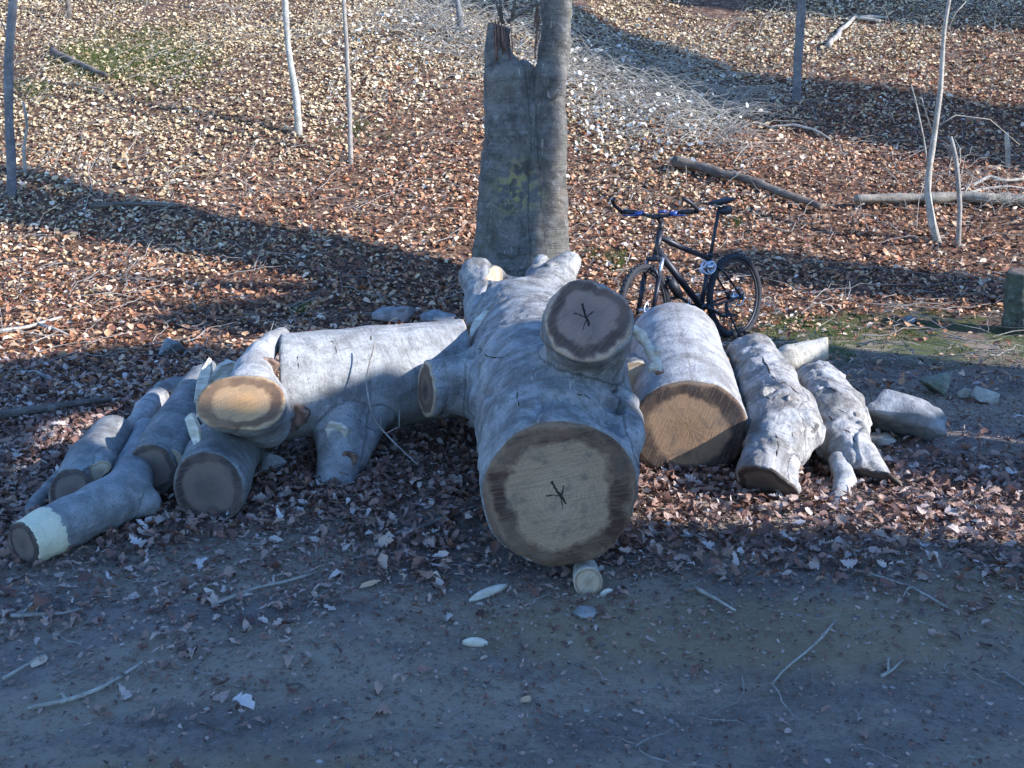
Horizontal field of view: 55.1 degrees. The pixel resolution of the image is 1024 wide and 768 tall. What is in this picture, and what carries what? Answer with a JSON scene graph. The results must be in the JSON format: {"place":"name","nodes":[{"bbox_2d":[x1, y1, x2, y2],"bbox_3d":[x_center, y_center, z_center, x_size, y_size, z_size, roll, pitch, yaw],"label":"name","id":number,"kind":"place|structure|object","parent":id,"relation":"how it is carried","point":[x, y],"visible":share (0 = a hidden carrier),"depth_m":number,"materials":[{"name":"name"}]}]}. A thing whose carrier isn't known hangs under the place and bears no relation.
{"place":"outdoors","nodes":[
{"label":"outdoors","id":0,"kind":"place"},
{"bbox_2d":[0,0,1023,606],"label":"ground","id":1,"kind":"structure","parent":0,"point":[712,10],"depth_m":10.86,"materials":[{"name":"soil"}]},
{"bbox_2d":[0,0,17,199],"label":"sapling","id":2,"kind":"object","parent":1,"relation":"on","point":[10,149],"visible":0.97,"depth_m":11.02,"materials":[{"name":"grey plant"}]},
{"bbox_2d":[22,102,37,175],"bbox_3d":[-5.722,-2.881,11.641,0.231,0.890,0.048,0,14,0],"label":"sapling","id":3,"kind":"object","parent":1,"relation":"on","point":[24,143],"visible":0.99,"depth_m":11.63,"materials":[{"name":"grey plant"}]},
{"bbox_2d":[2,370,67,385],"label":"fallen branch","id":4,"kind":"object","parent":1,"relation":"on","point":[42,374],"visible":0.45,"depth_m":6.86,"materials":[{"name":"wood"}]},
{"bbox_2d":[0,397,111,418],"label":"fallen branch","id":5,"kind":"object","parent":1,"relation":"on","point":[20,411],"visible":0.98,"depth_m":5.96,"materials":[{"name":"brown wood"}]},
{"bbox_2d":[65,0,71,20],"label":"sapling","id":6,"kind":"object","parent":1,"relation":"on","point":[68,7],"visible":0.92,"depth_m":16.69,"materials":[{"name":"grey plant"}]},
{"bbox_2d":[49,46,108,77],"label":"fallen branch","id":7,"kind":"object","parent":1,"relation":"on","point":[54,51],"visible":0.98,"depth_m":14.62,"materials":[{"name":"grey wood"}]},
{"bbox_2d":[8,418,160,566],"bbox_3d":[-1.771,0.439,4.524,0.462,0.244,1.511,0,14,0],"label":"curved log","id":8,"kind":"object","parent":1,"relation":"on","point":[122,492],"visible":0.83,"depth_m":4.04,"materials":[{"name":"grey wood"}]},
{"bbox_2d":[132,360,215,493],"bbox_3d":[-1.740,0.189,5.144,0.242,0.371,1.333,-1,14,-6],"label":"log","id":9,"kind":"object","parent":8,"relation":"on","point":[160,433],"visible":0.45,"depth_m":4.71,"materials":[{"name":"grey wood"}]},
{"bbox_2d":[170,409,198,466],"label":"thin log","id":10,"kind":"object","parent":9,"relation":"on","point":[179,443],"visible":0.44,"depth_m":4.63,"materials":[{"name":"grey wood"}]},
{"bbox_2d":[194,358,212,402],"bbox_3d":[-1.599,-0.019,5.104,0.062,0.219,0.160,4,14,18],"label":"wood shard","id":11,"kind":"object","parent":9,"relation":"on","point":[204,377],"visible":0.78,"depth_m":5.10,"materials":[{"name":"beige wood"}]},
{"bbox_2d":[211,359,235,381],"bbox_3d":[-1.512,-0.059,5.184,0.080,0.131,0.194,9,16,34],"label":"wood shard","id":12,"kind":"object","parent":11,"relation":"on","point":[223,369],"visible":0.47,"depth_m":5.16,"materials":[{"name":"beige wood"}]},
{"bbox_2d":[48,415,132,502],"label":"log","id":13,"kind":"object","parent":1,"relation":"on","point":[93,452],"visible":0.72,"depth_m":4.52,"materials":[{"name":"grey wood"}]},
{"bbox_2d":[89,201,182,209],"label":"fallen branch","id":14,"kind":"object","parent":1,"relation":"on","point":[114,204],"visible":0.98,"depth_m":10.97,"materials":[{"name":"brown wood"}]},
{"bbox_2d":[157,338,185,356],"bbox_3d":[-2.612,-0.273,7.492,0.202,0.171,0.177,0,14,0],"label":"rock","id":15,"kind":"object","parent":1,"relation":"on","point":[177,346],"visible":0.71,"depth_m":7.44,"materials":[{"name":"grey stone"}]},
{"bbox_2d":[195,557,207,570],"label":"fallen leaf","id":16,"kind":"object","parent":1,"relation":"on","point":[198,562],"visible":1,"depth_m":3.83,"materials":[{"name":"grey plant"}]},
{"bbox_2d":[173,423,264,521],"bbox_3d":[-1.386,0.332,4.765,0.346,0.378,1.073,-1,14,-6],"label":"log","id":17,"kind":"object","parent":1,"relation":"on","point":[216,470],"visible":0.72,"depth_m":4.32,"materials":[{"name":"grey wood"}]},
{"bbox_2d":[185,413,200,444],"bbox_3d":[-1.451,0.231,4.483,0.048,0.186,0.146,-11,18,-39],"label":"wood shard","id":18,"kind":"object","parent":17,"relation":"on","point":[193,425],"visible":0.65,"depth_m":4.47,"materials":[{"name":"beige wood"}]},
{"bbox_2d":[196,327,290,447],"bbox_3d":[-1.209,0.060,4.716,0.420,0.528,0.905,0,14,0],"label":"bent log","id":19,"kind":"object","parent":17,"relation":"on","point":[247,398],"visible":0.98,"depth_m":4.39,"materials":[{"name":"grey wood"}]},
{"bbox_2d":[257,451,286,475],"bbox_3d":[-1.212,0.400,4.891,0.174,0.142,0.114,0,14,0],"label":"rock","id":20,"kind":"object","parent":1,"relation":"on","point":[268,460],"visible":0.61,"depth_m":4.85,"materials":[{"name":"grey stone"}]},
{"bbox_2d":[282,0,302,136],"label":"sapling","id":21,"kind":"object","parent":1,"relation":"on","point":[298,129],"visible":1,"depth_m":12.49,"materials":[{"name":"grey plant"}]},
{"bbox_2d":[328,0,361,164],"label":"sapling","id":22,"kind":"object","parent":1,"relation":"on","point":[349,107],"visible":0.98,"depth_m":11.96,"materials":[{"name":"grey plant"}]},
{"bbox_2d":[360,580,380,587],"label":"fallen leaf","id":23,"kind":"object","parent":1,"relation":"on","point":[369,583],"visible":1,"depth_m":3.66,"materials":[{"name":"beige plant"}]},
{"bbox_2d":[279,319,469,487],"bbox_3d":[-0.657,0.080,5.256,1.291,0.777,0.841,-9,16,-32],"label":"log","id":24,"kind":"object","parent":1,"relation":"on","point":[322,376],"visible":0.71,"depth_m":4.99,"materials":[{"name":"grey wood"}]},
{"bbox_2d":[366,341,418,465],"bbox_3d":[-0.612,0.095,4.808,0.108,0.542,0.437,-9,16,-32],"label":"vine","id":25,"kind":"object","parent":24,"relation":"attached to","point":[400,448],"visible":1,"depth_m":4.84,"materials":[{"name":"grey plant"}]},
{"bbox_2d":[14,0,742,317],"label":"green tufts","id":26,"kind":"object","parent":1,"relation":"on","point":[146,53],"visible":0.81,"depth_m":14.54,"materials":[{"name":"green plant"}]},
{"bbox_2d":[372,306,415,323],"bbox_3d":[-1.022,-0.605,8.489,0.357,0.165,0.271,0,14,0],"label":"rock","id":27,"kind":"object","parent":1,"relation":"on","point":[403,313],"visible":0.93,"depth_m":8.37,"materials":[{"name":"grey stone"}]},
{"bbox_2d":[373,504,481,541],"bbox_3d":[-0.327,0.594,4.268,0.647,0.022,0.036,-12,18,-41],"label":"twig","id":28,"kind":"object","parent":1,"relation":"on","point":[399,532],"visible":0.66,"depth_m":4.21,"materials":[{"name":"wood"}]},
{"bbox_2d":[420,309,455,321],"bbox_3d":[-0.636,-0.563,8.416,0.213,0.134,0.271,13,19,43],"label":"rock","id":29,"kind":"object","parent":1,"relation":"on","point":[433,315],"visible":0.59,"depth_m":8.40,"materials":[{"name":"grey stone"}]},
{"bbox_2d":[455,0,462,35],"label":"sapling","id":30,"kind":"object","parent":1,"relation":"on","point":[458,12],"visible":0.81,"depth_m":15.43,"materials":[{"name":"grey plant"}]},
{"bbox_2d":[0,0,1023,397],"bbox_3d":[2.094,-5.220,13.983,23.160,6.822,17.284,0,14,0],"label":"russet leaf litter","id":31,"kind":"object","parent":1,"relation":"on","point":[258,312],"visible":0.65,"depth_m":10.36,"materials":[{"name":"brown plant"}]},
{"bbox_2d":[0,352,1023,617],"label":"leaf drift","id":32,"kind":"object","parent":1,"relation":"on","point":[688,502],"visible":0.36,"depth_m":4.52,"materials":[{"name":"brown plant"}]},
{"bbox_2d":[17,469,58,517],"bbox_3d":[-2.182,0.511,4.607,0.089,0.092,0.558,-1,14,-6],"label":"thin branch","id":33,"kind":"object","parent":32,"relation":"on","point":[39,496],"visible":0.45,"depth_m":4.47,"materials":[{"name":"grey wood"}]},
{"bbox_2d":[127,387,168,426],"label":"short log","id":34,"kind":"object","parent":32,"relation":"on","point":[150,403],"visible":0.57,"depth_m":5.76,"materials":[{"name":"grey wood"}]},
{"bbox_2d":[153,376,184,395],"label":"short log","id":35,"kind":"object","parent":32,"relation":"on","point":[169,385],"visible":0.42,"depth_m":6.40,"materials":[{"name":"grey wood"}]},
{"bbox_2d":[0,0,1023,229],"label":"undergrowth","id":36,"kind":"object","parent":1,"relation":"on","point":[995,167],"visible":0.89,"depth_m":14.86,"materials":[{"name":"brown plant"}]},
{"bbox_2d":[0,0,1023,372],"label":"fallen twigs","id":37,"kind":"object","parent":1,"relation":"on","point":[890,306],"depth_m":10.77,"materials":[{"name":"brown wood"}]},
{"bbox_2d":[458,0,571,299],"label":"beech tree","id":38,"kind":"object","parent":1,"relation":"on","point":[522,222],"visible":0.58,"depth_m":9.01,"materials":[{"name":"grey plant"}]},
{"bbox_2d":[281,0,775,177],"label":"dry weeds","id":39,"kind":"object","parent":1,"relation":"on","point":[596,101],"visible":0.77,"depth_m":13.43,"materials":[{"name":"beige plant"}]},
{"bbox_2d":[418,251,645,566],"bbox_3d":[0.025,-0.258,5.566,1.021,1.085,4.133,0,14,0],"label":"forked trunk","id":40,"kind":"object","parent":1,"relation":"on","point":[532,384],"visible":0.99,"depth_m":3.80,"materials":[{"name":"grey wood"}]},
{"bbox_2d":[465,322,472,334],"bbox_3d":[-0.219,-0.342,5.930,0.215,0.120,0.058,8,16,29],"label":"wood shard","id":41,"kind":"object","parent":40,"relation":"attached to","point":[468,326],"visible":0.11,"depth_m":5.93,"materials":[{"name":"wood"}]},
{"bbox_2d":[633,325,663,374],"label":"broken branch","id":42,"kind":"object","parent":40,"relation":"attached to","point":[651,351],"visible":0.91,"depth_m":4.26,"materials":[{"name":"grey wood"}]},
{"bbox_2d":[341,0,826,180],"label":"brush","id":43,"kind":"object","parent":1,"relation":"on","point":[722,109],"visible":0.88,"depth_m":13.95,"materials":[{"name":"grey plant"}]},
{"bbox_2d":[573,560,601,594],"bbox_3d":[0.283,0.721,3.811,0.113,0.187,0.405,0,14,0],"label":"wooden chock","id":44,"kind":"object","parent":1,"relation":"on","point":[587,576],"visible":0.82,"depth_m":3.61,"materials":[{"name":"brown wood"}]},
{"bbox_2d":[600,588,612,596],"bbox_3d":[0.352,0.767,3.609,0.060,0.033,0.020,-4,14,-17],"label":"wood chip","id":45,"kind":"object","parent":1,"relation":"on","point":[604,593],"visible":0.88,"depth_m":3.60,"materials":[{"name":"beige wood"}]},
{"bbox_2d":[637,530,734,549],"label":"twig","id":46,"kind":"object","parent":1,"relation":"on","point":[685,535],"visible":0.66,"depth_m":4.14,"materials":[{"name":"brown wood"}]},
{"bbox_2d":[611,196,762,338],"bbox_3d":[1.459,-0.874,7.690,1.758,1.221,0.679,-6,15,-25],"label":"bicycle","id":47,"kind":"object","parent":1,"relation":"on","point":[646,268],"visible":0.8,"depth_m":7.80,"materials":[{"name":"metal"}]},
{"bbox_2d":[630,302,747,472],"bbox_3d":[0.964,-0.029,5.716,0.628,0.663,1.773,1,14,6],"label":"log","id":48,"kind":"object","parent":1,"relation":"on","point":[692,408],"visible":0.8,"depth_m":4.94,"materials":[{"name":"grey wood"}]},
{"bbox_2d":[626,348,645,387],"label":"log","id":49,"kind":"object","parent":48,"relation":"on","point":[636,363],"visible":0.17,"depth_m":5.33,"materials":[{"name":"grey wood"}]},
{"bbox_2d":[671,156,823,210],"bbox_3d":[2.724,-2.355,11.452,1.895,0.589,0.169,10,17,35],"label":"fallen bough","id":50,"kind":"object","parent":1,"relation":"on","point":[703,167],"visible":0.99,"depth_m":11.45,"materials":[{"name":"wood"}]},
{"bbox_2d":[726,332,825,496],"bbox_3d":[1.395,0.133,5.235,0.448,0.551,1.712,2,14,9],"label":"log","id":51,"kind":"object","parent":1,"relation":"on","point":[784,438],"visible":0.88,"depth_m":4.81,"materials":[{"name":"grey wood"}]},
{"bbox_2d":[778,337,828,369],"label":"short log","id":52,"kind":"object","parent":51,"relation":"on","point":[797,355],"visible":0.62,"depth_m":6.08,"materials":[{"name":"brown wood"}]},
{"bbox_2d":[792,0,805,103],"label":"sapling","id":53,"kind":"object","parent":1,"relation":"on","point":[798,44],"visible":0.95,"depth_m":13.51,"materials":[{"name":"grey plant"}]},
{"bbox_2d":[767,123,830,139],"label":"fallen branch","id":54,"kind":"object","parent":1,"relation":"on","point":[799,126],"visible":0.99,"depth_m":12.80,"materials":[{"name":"wood"}]},
{"bbox_2d":[826,451,856,508],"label":"log","id":55,"kind":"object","parent":1,"relation":"on","point":[842,472],"depth_m":4.72,"materials":[{"name":"grey wood"}]},
{"bbox_2d":[796,360,901,487],"bbox_3d":[1.752,0.203,5.295,0.396,0.443,1.325,0,14,0],"label":"log","id":56,"kind":"object","parent":1,"relation":"on","point":[843,410],"visible":0.66,"depth_m":5.02,"materials":[{"name":"grey wood"}]},
{"bbox_2d":[826,15,886,48],"bbox_3d":[5.399,-5.636,15.732,1.629,0.622,0.434,-11,17,-38],"label":"fallen branch","id":57,"kind":"object","parent":1,"relation":"on","point":[834,38],"visible":0.97,"depth_m":15.84,"materials":[{"name":"grey wood"}]},
{"bbox_2d":[730,314,1023,369],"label":"moss","id":58,"kind":"object","parent":1,"relation":"on","point":[842,344],"visible":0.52,"depth_m":8.15,"materials":[{"name":"green plant"}]},
{"bbox_2d":[870,432,896,446],"bbox_3d":[2.029,0.311,5.461,0.204,0.066,0.122,2,14,9],"label":"rock","id":59,"kind":"object","parent":1,"relation":"on","point":[882,439],"visible":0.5,"depth_m":5.42,"materials":[{"name":"grey stone"}]},
{"bbox_2d":[891,531,900,539],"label":"fallen leaf","id":60,"kind":"object","parent":1,"relation":"on","point":[897,536],"visible":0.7,"depth_m":4.11,"materials":[{"name":"brown plant"}]},
{"bbox_2d":[866,389,946,441],"bbox_3d":[2.200,0.191,5.466,0.431,0.311,0.260,7,15,26],"label":"rock","id":61,"kind":"object","parent":1,"relation":"on","point":[897,413],"visible":0.91,"depth_m":5.40,"materials":[{"name":"grey stone"}]},
{"bbox_2d":[902,315,916,323],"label":"rock","id":62,"kind":"object","parent":1,"relation":"on","point":[908,318],"visible":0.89,"depth_m":8.45,"materials":[{"name":"grey stone"}]},
{"bbox_2d":[918,372,951,395],"bbox_3d":[2.845,0.004,6.546,0.222,0.148,0.199,0,14,0],"label":"rock","id":63,"kind":"object","parent":1,"relation":"on","point":[939,383],"visible":0.94,"depth_m":6.49,"materials":[{"name":"grey stone"}]},
{"bbox_2d":[854,191,1023,206],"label":"fallen tree","id":64,"kind":"object","parent":1,"relation":"on","point":[945,197],"visible":0.86,"depth_m":10.96,"materials":[{"name":"grey wood"}]},
{"bbox_2d":[942,136,961,247],"bbox_3d":[4.535,-1.947,10.116,0.312,1.182,0.064,0,14,0],"label":"sapling","id":65,"kind":"object","parent":1,"relation":"on","point":[959,198],"visible":0.96,"depth_m":10.09,"materials":[{"name":"grey plant"}]},
{"bbox_2d":[957,388,971,398],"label":"rock","id":66,"kind":"object","parent":1,"relation":"on","point":[964,392],"visible":0.83,"depth_m":6.39,"materials":[{"name":"grey stone"}]},
{"bbox_2d":[910,0,1019,244],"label":"sapling","id":67,"kind":"object","parent":1,"relation":"on","point":[933,226],"visible":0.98,"depth_m":10.10,"materials":[{"name":"grey plant"}]},
{"bbox_2d":[970,386,999,403],"bbox_3d":[3.034,0.076,6.319,0.174,0.110,0.136,11,17,38],"label":"rock","id":68,"kind":"object","parent":1,"relation":"on","point":[981,394],"visible":0.95,"depth_m":6.30,"materials":[{"name":"grey stone"}]},
{"bbox_2d":[963,175,1023,187],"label":"fallen branch","id":69,"kind":"object","parent":1,"relation":"on","point":[995,178],"visible":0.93,"depth_m":11.30,"materials":[{"name":"grey wood"}]},
{"bbox_2d":[972,185,1023,191],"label":"fallen branch","id":70,"kind":"object","parent":1,"relation":"on","point":[1001,186],"visible":0.59,"depth_m":11.22,"materials":[{"name":"grey wood"}]},
{"bbox_2d":[1004,132,1010,167],"bbox_3d":[5.931,-2.781,11.748,0.118,0.460,0.070,0,14,0],"label":"sapling","id":71,"kind":"object","parent":1,"relation":"on","point":[1007,146],"visible":0.91,"depth_m":11.72,"materials":[{"name":"grey plant"}]},
{"bbox_2d":[1001,267,1023,334],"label":"mossy stump","id":72,"kind":"object","parent":1,"relation":"on","point":[1013,298],"visible":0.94,"depth_m":8.09,"materials":[{"name":"wood"}]},
{"bbox_2d":[0,573,1023,767],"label":"dirt path","id":73,"kind":"structure","parent":0,"point":[811,734],"depth_m":3.05,"materials":[{"name":"soil"}]},
{"bbox_2d":[1,655,41,680],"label":"twig","id":74,"kind":"object","parent":73,"relation":"on","point":[7,676],"visible":1,"depth_m":3.11,"materials":[{"name":"grey wood"}]},
{"bbox_2d":[30,655,47,666],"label":"fallen leaf","id":75,"kind":"object","parent":73,"relation":"on","point":[37,662],"visible":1,"depth_m":3.16,"materials":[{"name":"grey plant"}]},
{"bbox_2d":[10,602,83,617],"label":"twig","id":76,"kind":"object","parent":73,"relation":"on","point":[25,614],"visible":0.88,"depth_m":3.43,"materials":[{"name":"grey wood"}]},
{"bbox_2d":[59,583,78,587],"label":"fallen leaf","id":77,"kind":"object","parent":73,"relation":"on","point":[65,586],"visible":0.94,"depth_m":3.64,"materials":[{"name":"grey plant"}]},
{"bbox_2d":[27,661,142,709],"bbox_3d":[-1.296,0.931,3.013,0.355,0.028,0.066,-12,18,-42],"label":"twig","id":78,"kind":"object","parent":73,"relation":"on","point":[65,699],"visible":1,"depth_m":2.96,"materials":[{"name":"grey wood"}]},
{"bbox_2d":[195,718,244,736],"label":"twig","id":79,"kind":"object","parent":73,"relation":"on","point":[207,724],"visible":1,"depth_m":2.83,"materials":[{"name":"grey wood"}]},
{"bbox_2d":[232,692,254,709],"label":"fallen leaf","id":80,"kind":"object","parent":73,"relation":"on","point":[245,700],"visible":1,"depth_m":2.94,"materials":[{"name":"grey plant"}]},
{"bbox_2d":[211,571,316,604],"bbox_3d":[-0.937,0.744,3.669,0.413,0.034,0.096,-10,17,-36],"label":"twig","id":81,"kind":"object","parent":73,"relation":"on","point":[232,596],"visible":1,"depth_m":3.65,"materials":[{"name":"grey wood"}]},
{"bbox_2d":[285,683,311,691],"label":"twig","id":82,"kind":"object","parent":73,"relation":"on","point":[291,684],"visible":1,"depth_m":3.03,"materials":[{"name":"grey wood"}]},
{"bbox_2d":[462,637,487,646],"bbox_3d":[-0.122,0.853,3.250,0.085,0.033,0.036,0,14,0],"label":"wood chip","id":83,"kind":"object","parent":73,"relation":"on","point":[475,642],"visible":1,"depth_m":3.24,"materials":[{"name":"beige wood"}]},
{"bbox_2d":[469,584,507,602],"bbox_3d":[-0.085,0.766,3.619,0.190,0.033,0.045,-12,18,-42],"label":"wood chip","id":84,"kind":"object","parent":73,"relation":"on","point":[484,593],"visible":1,"depth_m":3.60,"materials":[{"name":"beige wood"}]},
{"bbox_2d":[0,456,1023,767],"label":"scattered leaves","id":85,"kind":"object","parent":73,"relation":"on","point":[246,620],"visible":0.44,"depth_m":3.79,"materials":[{"name":"brown plant"}]},
{"bbox_2d":[0,350,1023,767],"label":"debris crumbs","id":86,"kind":"object","parent":73,"relation":"on","point":[640,698],"visible":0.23,"depth_m":3.50,"materials":[{"name":"brown plant"}]},
{"bbox_2d":[0,423,1023,767],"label":"pebbles","id":87,"kind":"object","parent":73,"relation":"on","point":[318,761],"visible":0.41,"depth_m":3.26,"materials":[{"name":"stone"}]},
{"bbox_2d":[0,420,1023,767],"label":"twigs","id":88,"kind":"object","parent":73,"relation":"on","point":[548,594],"visible":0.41,"depth_m":3.68,"materials":[{"name":"grey wood"}]},
{"bbox_2d":[521,696,530,701],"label":"fallen leaf","id":89,"kind":"object","parent":73,"relation":"on","point":[526,699],"visible":1,"depth_m":2.94,"materials":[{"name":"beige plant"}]},
{"bbox_2d":[573,606,596,618],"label":"rock","id":90,"kind":"object","parent":73,"relation":"on","point":[580,611],"visible":0.98,"depth_m":3.41,"materials":[{"name":"grey stone"}]},
{"bbox_2d":[695,586,735,611],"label":"twig","id":91,"kind":"object","parent":73,"relation":"on","point":[702,591],"visible":1,"depth_m":3.57,"materials":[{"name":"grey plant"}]},
{"bbox_2d":[772,618,836,683],"bbox_3d":[0.967,0.871,3.216,0.020,0.032,0.496,11,17,39],"label":"twig","id":92,"kind":"object","parent":73,"relation":"on","point":[811,646],"visible":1,"depth_m":3.21,"materials":[{"name":"grey wood"}]},
{"bbox_2d":[880,656,902,677],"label":"twig","id":93,"kind":"object","parent":73,"relation":"on","point":[887,672],"visible":1,"depth_m":3.12,"materials":[{"name":"grey wood"}]},
{"bbox_2d":[853,569,948,607],"bbox_3d":[1.435,0.751,3.632,0.080,0.026,0.374,-8,16,-30],"label":"twig","id":94,"kind":"object","parent":73,"relation":"on","point":[909,587],"visible":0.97,"depth_m":3.62,"materials":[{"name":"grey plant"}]},
{"bbox_2d":[928,629,946,637],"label":"fallen leaf","id":95,"kind":"object","parent":73,"relation":"on","point":[939,634],"visible":1,"depth_m":3.30,"materials":[{"name":"brown plant"}]},
{"bbox_2d":[1002,670,1023,685],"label":"twig","id":96,"kind":"object","parent":73,"relation":"on","point":[1012,677],"visible":1,"depth_m":3.07,"materials":[{"name":"grey wood"}]}
]}

